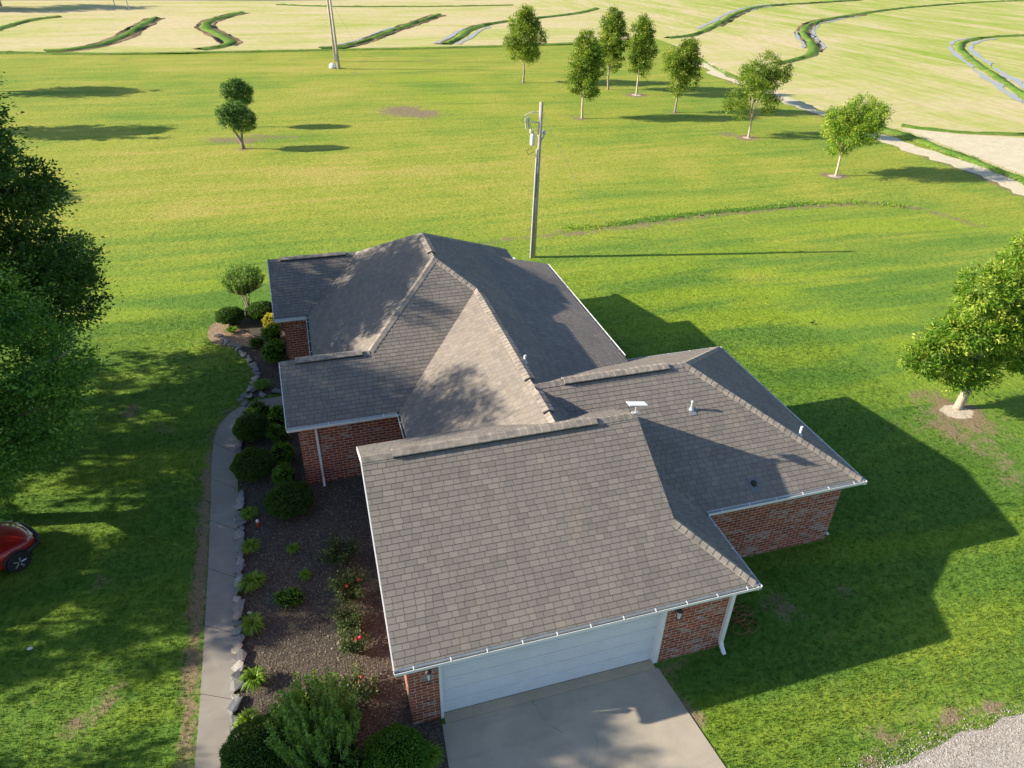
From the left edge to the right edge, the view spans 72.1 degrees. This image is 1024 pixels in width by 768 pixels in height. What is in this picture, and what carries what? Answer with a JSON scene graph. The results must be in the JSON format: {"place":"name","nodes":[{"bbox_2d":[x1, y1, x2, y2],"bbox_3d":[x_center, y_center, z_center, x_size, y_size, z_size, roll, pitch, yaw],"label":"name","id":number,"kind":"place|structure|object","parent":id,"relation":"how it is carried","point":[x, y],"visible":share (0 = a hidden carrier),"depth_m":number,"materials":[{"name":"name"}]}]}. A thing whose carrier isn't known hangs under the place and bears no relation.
{"place":"outdoors","nodes":[
{"label":"outdoors","id":0,"kind":"place"},
{"bbox_2d":[71,18,148,47],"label":"mud bank","id":1,"kind":"structure","parent":0,"point":[124,30],"depth_m":118.91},
{"bbox_2d":[59,18,164,51],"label":"mud bank","id":2,"kind":"structure","parent":0,"point":[138,32],"depth_m":115.01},
{"bbox_2d":[193,12,234,48],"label":"mud bank","id":3,"kind":"structure","parent":0,"point":[219,40],"depth_m":121.21,"materials":[{"name":"soil"}]},
{"bbox_2d":[211,13,247,45],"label":"mud bank","id":4,"kind":"structure","parent":0,"point":[215,28],"depth_m":123.81,"materials":[{"name":"soil"}]},
{"bbox_2d":[195,396,282,767],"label":"path","id":5,"kind":"structure","parent":0,"point":[213,733],"depth_m":19.36,"materials":[{"name":"concrete"}]},
{"bbox_2d":[227,696,242,715],"bbox_3d":[-6.613,7.671,16.776,0.247,0.131,0.488,12,33,7],"label":"edging stone","id":6,"kind":"object","parent":5,"relation":"on","point":[233,706],"visible":1,"depth_m":16.72,"materials":[{"name":"stone"}]},
{"bbox_2d":[230,679,243,691],"bbox_3d":[-6.770,7.370,17.254,0.344,0.132,0.389,-16,41,-28],"label":"edging stone","id":7,"kind":"object","parent":5,"relation":"on","point":[235,685],"visible":0.96,"depth_m":17.20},
{"bbox_2d":[231,641,242,653],"bbox_3d":[-7.074,6.804,18.111,0.261,0.105,0.420,-3,32,5],"label":"edging stone","id":8,"kind":"object","parent":5,"relation":"on","point":[236,648],"visible":1,"depth_m":18.05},
{"bbox_2d":[231,599,244,611],"bbox_3d":[-7.470,6.070,19.227,0.313,0.100,0.484,3,27,2],"label":"edging stone","id":9,"kind":"object","parent":5,"relation":"on","point":[236,606],"visible":1,"depth_m":19.18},
{"bbox_2d":[233,528,244,539],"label":"edging stone","id":10,"kind":"object","parent":5,"relation":"on","point":[239,533],"visible":0.96,"depth_m":21.42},
{"bbox_2d":[233,562,245,572],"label":"edging stone","id":11,"kind":"object","parent":5,"relation":"on","point":[240,567],"visible":1,"depth_m":20.33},
{"bbox_2d":[220,0,292,0],"bbox_3d":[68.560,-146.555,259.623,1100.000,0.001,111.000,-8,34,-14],"label":"road","id":12,"kind":"structure","parent":0,"point":[256,0],"depth_m":177.01,"materials":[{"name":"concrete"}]},
{"bbox_2d":[319,14,433,47],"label":"mud bank","id":13,"kind":"structure","parent":0,"point":[387,29],"depth_m":130.89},
{"bbox_2d":[338,15,445,48],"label":"mud bank","id":14,"kind":"structure","parent":0,"point":[377,39],"depth_m":128.57,"materials":[{"name":"soil"}]},
{"bbox_2d":[434,28,464,42],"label":"water","id":15,"kind":"structure","parent":0,"point":[452,35],"depth_m":123.97,"materials":[{"name":"grey liquid"}]},
{"bbox_2d":[456,27,489,43],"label":"water","id":16,"kind":"structure","parent":0,"point":[470,36],"depth_m":124.51,"materials":[{"name":"grey liquid"}]},
{"bbox_2d":[0,38,1023,767],"bbox_3d":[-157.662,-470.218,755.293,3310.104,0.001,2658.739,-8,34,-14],"label":"ground","id":17,"kind":"structure","parent":0,"point":[184,198],"depth_m":37.09,"materials":[{"name":"green plant"}]},
{"bbox_2d":[0,521,39,572],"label":"parked car","id":18,"kind":"object","parent":17,"relation":"on","point":[19,542],"visible":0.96,"depth_m":20.20,"materials":[{"name":"red paint"}]},
{"bbox_2d":[0,72,123,352],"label":"oak tree","id":19,"kind":"object","parent":17,"relation":"on","point":[55,260],"visible":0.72,"depth_m":24.16,"materials":[{"name":"green plant"}]},
{"bbox_2d":[0,261,124,526],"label":"oak tree","id":20,"kind":"object","parent":17,"relation":"on","point":[15,432],"visible":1,"depth_m":19.92,"materials":[{"name":"green plant"}]},
{"bbox_2d":[212,99,258,148],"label":"ball tree","id":21,"kind":"object","parent":17,"relation":"on","point":[232,114],"visible":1,"depth_m":57.21,"materials":[{"name":"green plant"}]},
{"bbox_2d":[219,76,254,105],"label":"ball tree","id":22,"kind":"object","parent":17,"relation":"on","point":[232,88],"visible":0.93,"depth_m":63.32,"materials":[{"name":"green plant"}]},
{"bbox_2d":[233,606,243,619],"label":"edging stone","id":23,"kind":"object","parent":17,"relation":"on","point":[236,615],"visible":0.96,"depth_m":18.93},
{"bbox_2d":[232,309,289,398],"bbox_3d":[-10.929,-1.809,31.518,4.539,0.001,9.000,-8,34,-14],"label":"garden bed","id":24,"kind":"object","parent":17,"relation":"on","point":[269,370],"visible":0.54,"depth_m":30.48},
{"bbox_2d":[214,306,245,324],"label":"round shrub","id":25,"kind":"object","parent":24,"relation":"on","point":[227,315],"visible":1,"depth_m":32.56,"materials":[{"name":"green plant"}]},
{"bbox_2d":[207,322,266,348],"bbox_3d":[-12.692,-2.077,31.861,4.054,0.001,1.631,23,39,30],"label":"soil patch","id":26,"kind":"object","parent":24,"relation":"on","point":[239,337],"visible":0.78,"depth_m":32.03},
{"bbox_2d":[224,325,240,333],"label":"daylily clump","id":27,"kind":"object","parent":26,"relation":"on","point":[231,329],"visible":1,"depth_m":32.19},
{"bbox_2d":[247,336,265,348],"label":"leafy shrub","id":28,"kind":"object","parent":26,"relation":"on","point":[255,342],"visible":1,"depth_m":31.05,"materials":[{"name":"green plant"}]},
{"bbox_2d":[219,261,264,306],"bbox_3d":[-12.587,-4.447,33.029,2.129,2.768,2.159,-8,34,-14],"label":"crape myrtle","id":29,"kind":"object","parent":24,"relation":"on","point":[245,280],"visible":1,"depth_m":32.45,"materials":[{"name":"green plant"}]},
{"bbox_2d":[245,301,272,319],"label":"round shrub","id":30,"kind":"object","parent":24,"relation":"on","point":[258,310],"visible":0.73,"depth_m":32.92,"materials":[{"name":"green plant"}]},
{"bbox_2d":[251,378,273,388],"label":"daylily clump","id":31,"kind":"object","parent":24,"relation":"on","point":[261,383],"visible":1,"depth_m":28.32,"materials":[{"name":"plant"}]},
{"bbox_2d":[261,312,280,326],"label":"leafy shrub","id":32,"kind":"object","parent":24,"relation":"on","point":[267,319],"visible":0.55,"depth_m":32.33,"materials":[{"name":"yellow plant"}]},
{"bbox_2d":[260,323,281,341],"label":"leafy shrub","id":33,"kind":"object","parent":24,"relation":"on","point":[271,332],"visible":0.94,"depth_m":31.29,"materials":[{"name":"green plant"}]},
{"bbox_2d":[259,338,286,362],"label":"leafy shrub","id":34,"kind":"object","parent":24,"relation":"on","point":[275,350],"visible":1,"depth_m":29.86,"materials":[{"name":"green plant"}]},
{"bbox_2d":[326,0,335,61],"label":"utility pole","id":35,"kind":"object","parent":17,"relation":"on","point":[330,23],"visible":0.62,"depth_m":96.37,"materials":[{"name":"grey wood"}]},
{"bbox_2d":[237,417,448,767],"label":"garden bed","id":36,"kind":"object","parent":17,"relation":"on","point":[295,530],"visible":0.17,"depth_m":18.92,"materials":[{"name":"plant"}]},
{"bbox_2d":[231,668,243,679],"bbox_3d":[-6.811,7.232,17.440,0.295,0.151,0.381,8,32,-12],"label":"edging stone","id":37,"kind":"object","parent":36,"relation":"on","point":[235,674],"visible":0.79,"depth_m":17.38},
{"bbox_2d":[231,660,243,671],"bbox_3d":[-6.848,7.080,17.600,0.301,0.046,0.363,-33,41,-31],"label":"edging stone","id":38,"kind":"object","parent":36,"relation":"on","point":[236,666],"visible":1,"depth_m":17.60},
{"bbox_2d":[231,633,244,645],"bbox_3d":[-7.109,6.658,18.275,0.327,0.037,0.365,-17,37,-27],"label":"edging stone","id":39,"kind":"object","parent":36,"relation":"on","point":[237,639],"visible":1,"depth_m":18.29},
{"bbox_2d":[232,648,246,662],"bbox_3d":[-6.937,6.957,17.906,0.363,0.157,0.434,-1,38,-10],"label":"edging stone","id":40,"kind":"object","parent":36,"relation":"on","point":[241,654],"visible":1,"depth_m":17.85,"materials":[{"name":"stone"}]},
{"bbox_2d":[230,706,262,727],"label":"daylily clump","id":41,"kind":"object","parent":36,"relation":"on","point":[249,714],"visible":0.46,"depth_m":16.41,"materials":[{"name":"plant"}]},
{"bbox_2d":[239,505,259,519],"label":"daylily clump","id":42,"kind":"object","parent":36,"relation":"on","point":[249,512],"visible":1,"depth_m":22.19,"materials":[{"name":"plant"}]},
{"bbox_2d":[231,411,270,441],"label":"round shrub","id":43,"kind":"object","parent":36,"relation":"on","point":[251,426],"visible":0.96,"depth_m":25.05,"materials":[{"name":"green plant"}]},
{"bbox_2d":[238,536,263,554],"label":"daylily clump","id":44,"kind":"object","parent":36,"relation":"on","point":[250,545],"visible":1,"depth_m":20.91,"materials":[{"name":"plant"}]},
{"bbox_2d":[235,568,267,593],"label":"daylily clump","id":45,"kind":"object","parent":36,"relation":"on","point":[254,579],"visible":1,"depth_m":19.74,"materials":[{"name":"plant"}]},
{"bbox_2d":[228,446,275,481],"bbox_3d":[-8.734,2.662,23.613,1.438,1.032,1.420,22,38,29],"label":"round shrub","id":46,"kind":"object","parent":36,"relation":"on","point":[252,463],"visible":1,"depth_m":23.25,"materials":[{"name":"green plant"}]},
{"bbox_2d":[239,610,265,636],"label":"daylily clump","id":47,"kind":"object","parent":36,"relation":"on","point":[252,623],"visible":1,"depth_m":18.58,"materials":[{"name":"plant"}]},
{"bbox_2d":[237,664,272,692],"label":"daylily clump","id":48,"kind":"object","parent":36,"relation":"on","point":[252,677],"visible":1,"depth_m":17.19,"materials":[{"name":"plant"}]},
{"bbox_2d":[241,400,270,416],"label":"leafy shrub","id":49,"kind":"object","parent":36,"relation":"on","point":[258,407],"visible":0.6,"depth_m":26.51,"materials":[{"name":"green plant"}]},
{"bbox_2d":[219,712,299,767],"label":"round shrub","id":50,"kind":"object","parent":36,"relation":"on","point":[247,747],"visible":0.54,"depth_m":15.11,"materials":[{"name":"green plant"}]},
{"bbox_2d":[267,403,284,425],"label":"leafy shrub","id":51,"kind":"object","parent":36,"relation":"on","point":[276,415],"visible":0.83,"depth_m":26.08,"materials":[{"name":"green plant"}]},
{"bbox_2d":[265,423,291,444],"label":"leafy shrub","id":52,"kind":"object","parent":36,"relation":"on","point":[276,432],"visible":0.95,"depth_m":25.07,"materials":[{"name":"green plant"}]},
{"bbox_2d":[269,441,296,464],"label":"leafy shrub","id":53,"kind":"object","parent":36,"relation":"on","point":[281,453],"visible":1,"depth_m":24.19,"materials":[{"name":"green plant"}]},
{"bbox_2d":[270,459,296,483],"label":"leafy shrub","id":54,"kind":"object","parent":36,"relation":"on","point":[285,471],"visible":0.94,"depth_m":23.22,"materials":[{"name":"green plant"}]},
{"bbox_2d":[263,480,314,519],"bbox_3d":[-7.067,3.618,22.229,1.612,0.990,1.552,-8,34,-14],"label":"round shrub","id":55,"kind":"object","parent":36,"relation":"on","point":[287,500],"visible":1,"depth_m":21.89,"materials":[{"name":"green plant"}]},
{"bbox_2d":[272,585,305,608],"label":"leafy shrub","id":56,"kind":"object","parent":36,"relation":"on","point":[291,596],"visible":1,"depth_m":19.32,"materials":[{"name":"green plant"}]},
{"bbox_2d":[286,542,300,554],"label":"daylily clump","id":57,"kind":"object","parent":36,"relation":"on","point":[293,547],"visible":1,"depth_m":20.94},
{"bbox_2d":[276,689,313,722],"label":"leafy shrub","id":58,"kind":"object","parent":36,"relation":"on","point":[306,696],"visible":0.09,"depth_m":16.39,"materials":[{"name":"green plant"}]},
{"bbox_2d":[297,568,312,581],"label":"daylily clump","id":59,"kind":"object","parent":36,"relation":"on","point":[305,573],"visible":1,"depth_m":20.16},
{"bbox_2d":[263,667,362,767],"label":"leafy shrub","id":60,"kind":"object","parent":36,"relation":"on","point":[331,716],"visible":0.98,"depth_m":15.07,"materials":[{"name":"green plant"}]},
{"bbox_2d":[305,737,369,767],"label":"leafy shrub","id":61,"kind":"object","parent":36,"relation":"on","point":[353,759],"visible":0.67,"depth_m":15.15,"materials":[{"name":"green plant"}]},
{"bbox_2d":[324,596,365,638],"bbox_3d":[-4.281,6.236,18.544,1.006,0.783,1.219,-24,41,-34],"label":"rose bush","id":62,"kind":"object","parent":36,"relation":"on","point":[349,621],"visible":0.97,"depth_m":18.48,"materials":[{"name":"green plant"}]},
{"bbox_2d":[324,562,369,605],"bbox_3d":[-4.509,5.613,19.348,1.278,0.950,1.250,-8,34,-14],"label":"rose bush","id":63,"kind":"object","parent":36,"relation":"on","point":[349,587],"visible":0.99,"depth_m":19.28,"materials":[{"name":"green plant"}]},
{"bbox_2d":[299,480,402,716],"bbox_3d":[-4.875,5.658,20.105,2.298,0.001,8.991,-8,34,-14],"label":"soil patch","id":64,"kind":"object","parent":36,"relation":"on","point":[379,629],"visible":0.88,"depth_m":20.54,"materials":[{"name":"soil"}]},
{"bbox_2d":[311,529,361,567],"bbox_3d":[-4.990,4.879,20.354,1.360,1.081,1.078,8,33,10],"label":"rose bush","id":65,"kind":"object","parent":64,"relation":"on","point":[334,551],"visible":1,"depth_m":20.29,"materials":[{"name":"green plant"}]},
{"bbox_2d":[334,626,371,662],"bbox_3d":[-4.079,6.581,17.956,0.968,0.841,0.703,-8,34,-14],"label":"rose bush","id":66,"kind":"object","parent":36,"relation":"on","point":[358,644],"visible":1,"depth_m":17.85,"materials":[{"name":"green plant"}]},
{"bbox_2d":[333,662,384,707],"bbox_3d":[-3.726,7.279,16.983,1.251,0.739,1.072,26,40,33],"label":"rose bush","id":67,"kind":"object","parent":36,"relation":"on","point":[365,690],"visible":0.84,"depth_m":16.95,"materials":[{"name":"green plant"}]},
{"bbox_2d":[361,721,431,767],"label":"round shrub","id":68,"kind":"object","parent":36,"relation":"on","point":[398,745],"visible":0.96,"depth_m":15.30,"materials":[{"name":"green plant"}]},
{"bbox_2d":[424,740,446,767],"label":"daylily clump","id":69,"kind":"object","parent":36,"relation":"on","point":[434,758],"visible":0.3,"depth_m":15.69,"materials":[{"name":"plant"}]},
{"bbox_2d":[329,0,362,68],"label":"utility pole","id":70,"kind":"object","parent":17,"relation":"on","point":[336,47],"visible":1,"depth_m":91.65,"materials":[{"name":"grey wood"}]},
{"bbox_2d":[7,41,1023,231],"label":"weeds","id":71,"kind":"object","parent":17,"relation":"on","point":[728,208],"visible":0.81,"depth_m":49.55,"materials":[{"name":"plant"}]},
{"bbox_2d":[500,3,548,82],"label":"maple tree","id":72,"kind":"object","parent":17,"relation":"on","point":[526,26],"visible":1,"depth_m":83.90,"materials":[{"name":"green plant"}]},
{"bbox_2d":[522,102,603,257],"bbox_3d":[3.249,-11.557,39.492,6.468,8.554,0.512,-20,38,-29],"label":"utility pole","id":73,"kind":"object","parent":17,"relation":"on","point":[535,195],"visible":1,"depth_m":37.79,"materials":[{"name":"grey wood"}]},
{"bbox_2d":[267,233,867,724],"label":"brick house","id":74,"kind":"structure","parent":17,"relation":"on","point":[545,507],"depth_m":19.35,"materials":[{"name":"brick"}]},
{"bbox_2d":[441,614,659,711],"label":"garage door","id":75,"kind":"structure","parent":74,"relation":"in","point":[477,680],"depth_m":16.92,"materials":[{"name":"paint"}]},
{"bbox_2d":[626,401,647,413],"bbox_3d":[3.317,0.611,18.729,0.514,0.340,0.302,-4,33,-8],"label":"satellite dish","id":76,"kind":"object","parent":74,"relation":"attached to","point":[636,403],"visible":1,"depth_m":18.69,"materials":[{"name":"metal"}]},
{"bbox_2d":[562,27,607,118],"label":"maple tree","id":77,"kind":"object","parent":17,"relation":"on","point":[586,55],"visible":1,"depth_m":68.02,"materials":[{"name":"green plant"}]},
{"bbox_2d":[596,3,630,89],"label":"maple tree","id":78,"kind":"object","parent":17,"relation":"on","point":[613,34],"visible":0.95,"depth_m":81.07,"materials":[{"name":"green plant"}]},
{"bbox_2d":[625,13,659,94],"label":"maple tree","id":79,"kind":"object","parent":17,"relation":"on","point":[642,41],"visible":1,"depth_m":78.91,"materials":[{"name":"green plant"}]},
{"bbox_2d":[661,36,705,112],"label":"maple tree","id":80,"kind":"object","parent":17,"relation":"on","point":[681,62],"visible":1,"depth_m":71.21,"materials":[{"name":"green plant"}]},
{"bbox_2d":[611,203,800,225],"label":"ditch weeds","id":81,"kind":"object","parent":17,"relation":"on","point":[647,220],"visible":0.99,"depth_m":47.31,"materials":[{"name":"green plant"}]},
{"bbox_2d":[729,596,758,634],"bbox_3d":[6.243,6.337,19.388,0.908,0.054,1.341,-8,34,-14],"label":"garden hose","id":82,"kind":"object","parent":17,"relation":"on","point":[742,618],"visible":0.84,"depth_m":19.24,"materials":[{"name":"rubber"}]},
{"bbox_2d":[720,46,793,137],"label":"maple tree","id":83,"kind":"object","parent":17,"relation":"on","point":[752,79],"visible":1,"depth_m":62.89,"materials":[{"name":"green plant"}]},
{"bbox_2d":[819,91,895,176],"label":"maple tree","id":84,"kind":"object","parent":17,"relation":"on","point":[846,126],"visible":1,"depth_m":52.96,"materials":[{"name":"green plant"}]},
{"bbox_2d":[838,690,1023,767],"bbox_3d":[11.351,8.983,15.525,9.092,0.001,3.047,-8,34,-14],"label":"gravel yard","id":85,"kind":"structure","parent":17,"relation":"on","point":[1009,753],"depth_m":16.26,"materials":[{"name":"gravel"}]},
{"bbox_2d":[896,229,1023,410],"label":"nut tree","id":86,"kind":"object","parent":17,"relation":"on","point":[999,341],"visible":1,"depth_m":25.87,"materials":[{"name":"green plant"}]},
{"bbox_2d":[0,0,1023,176],"bbox_3d":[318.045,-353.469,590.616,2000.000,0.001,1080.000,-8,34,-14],"label":"field","id":87,"kind":"structure","parent":0,"point":[910,67],"depth_m":130.19,"materials":[{"name":"plant"}]},
{"bbox_2d":[0,15,61,30],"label":"field levee","id":88,"kind":"structure","parent":87,"relation":"on","point":[9,25],"depth_m":129.37,"materials":[{"name":"green plant"}]},
{"bbox_2d":[44,16,158,51],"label":"field levee","id":89,"kind":"structure","parent":87,"relation":"on","point":[135,29],"depth_m":112.29,"materials":[{"name":"green plant"}]},
{"bbox_2d":[197,11,244,50],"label":"field levee","id":90,"kind":"structure","parent":87,"relation":"on","point":[208,28],"depth_m":120.33,"materials":[{"name":"green plant"}]},
{"bbox_2d":[0,40,625,54],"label":"field verge","id":91,"kind":"structure","parent":87,"relation":"on","point":[134,53],"depth_m":103.87,"materials":[{"name":"green plant"}]},
{"bbox_2d":[320,13,440,48],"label":"field levee","id":92,"kind":"structure","parent":87,"relation":"on","point":[387,32],"depth_m":124.62,"materials":[{"name":"green plant"}]},
{"bbox_2d":[276,3,512,6],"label":"field verge","id":93,"kind":"structure","parent":87,"relation":"on","point":[394,6],"depth_m":169.52,"materials":[{"name":"green plant"}]},
{"bbox_2d":[444,7,599,44],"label":"field levee","id":94,"kind":"structure","parent":87,"relation":"on","point":[461,35],"depth_m":138.98,"materials":[{"name":"green plant"}]},
{"bbox_2d":[699,58,740,77],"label":"field verge","id":95,"kind":"structure","parent":87,"relation":"on","point":[717,69],"depth_m":98.27,"materials":[{"name":"green plant"}]},
{"bbox_2d":[664,0,854,38],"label":"field levee","id":96,"kind":"structure","parent":87,"relation":"on","point":[716,24],"depth_m":159.03,"materials":[{"name":"green plant"}]},
{"bbox_2d":[773,0,1023,64],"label":"field levee","id":97,"kind":"structure","parent":87,"relation":"on","point":[812,47],"depth_m":149.55,"materials":[{"name":"green plant"}]},
{"bbox_2d":[901,123,1023,135],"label":"field levee","id":98,"kind":"structure","parent":87,"relation":"on","point":[967,132],"depth_m":68.97,"materials":[{"name":"green plant"}]},
{"bbox_2d":[903,128,1023,174],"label":"sand flat","id":99,"kind":"structure","parent":87,"relation":"on","point":[1007,152],"depth_m":64.75,"materials":[{"name":"sand"}]},
{"bbox_2d":[955,34,1023,99],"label":"field levee","id":100,"kind":"structure","parent":87,"relation":"on","point":[972,60],"depth_m":107.93,"materials":[{"name":"green plant"}]},
{"bbox_2d":[442,668,725,767],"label":"driveway","id":101,"kind":"structure","parent":0,"point":[644,719],"depth_m":16.43,"materials":[{"name":"concrete"}]},
{"bbox_2d":[697,3,781,28],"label":"water","id":102,"kind":"structure","parent":0,"point":[715,20],"depth_m":162.62,"materials":[{"name":"grey liquid"}]},
{"bbox_2d":[720,0,861,26],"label":"mud bank","id":103,"kind":"structure","parent":0,"point":[731,19],"depth_m":176.20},
{"bbox_2d":[810,16,857,48],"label":"water","id":104,"kind":"structure","parent":0,"point":[817,40],"depth_m":140.29,"materials":[{"name":"grey liquid"}]},
{"bbox_2d":[807,14,866,51],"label":"mud bank","id":105,"kind":"structure","parent":0,"point":[809,33],"depth_m":140.25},
{"bbox_2d":[794,9,881,47],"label":"mud bank","id":106,"kind":"structure","parent":0,"point":[799,27],"depth_m":148.03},
{"bbox_2d":[696,63,1023,195],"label":"farm track","id":107,"kind":"structure","parent":0,"point":[1015,187],"depth_m":62.10,"materials":[{"name":"gravel"}]},
{"bbox_2d":[827,111,1023,183],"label":"ditch bank","id":108,"kind":"structure","parent":0,"point":[960,155],"depth_m":61.64,"materials":[{"name":"green plant"}]},
{"bbox_2d":[948,37,1021,102],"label":"water","id":109,"kind":"structure","parent":0,"point":[999,86],"depth_m":97.41,"materials":[{"name":"grey liquid"}]},
{"bbox_2d":[968,38,1023,88],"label":"water","id":110,"kind":"structure","parent":0,"point":[1002,73],"depth_m":106.74,"materials":[{"name":"grey liquid"}]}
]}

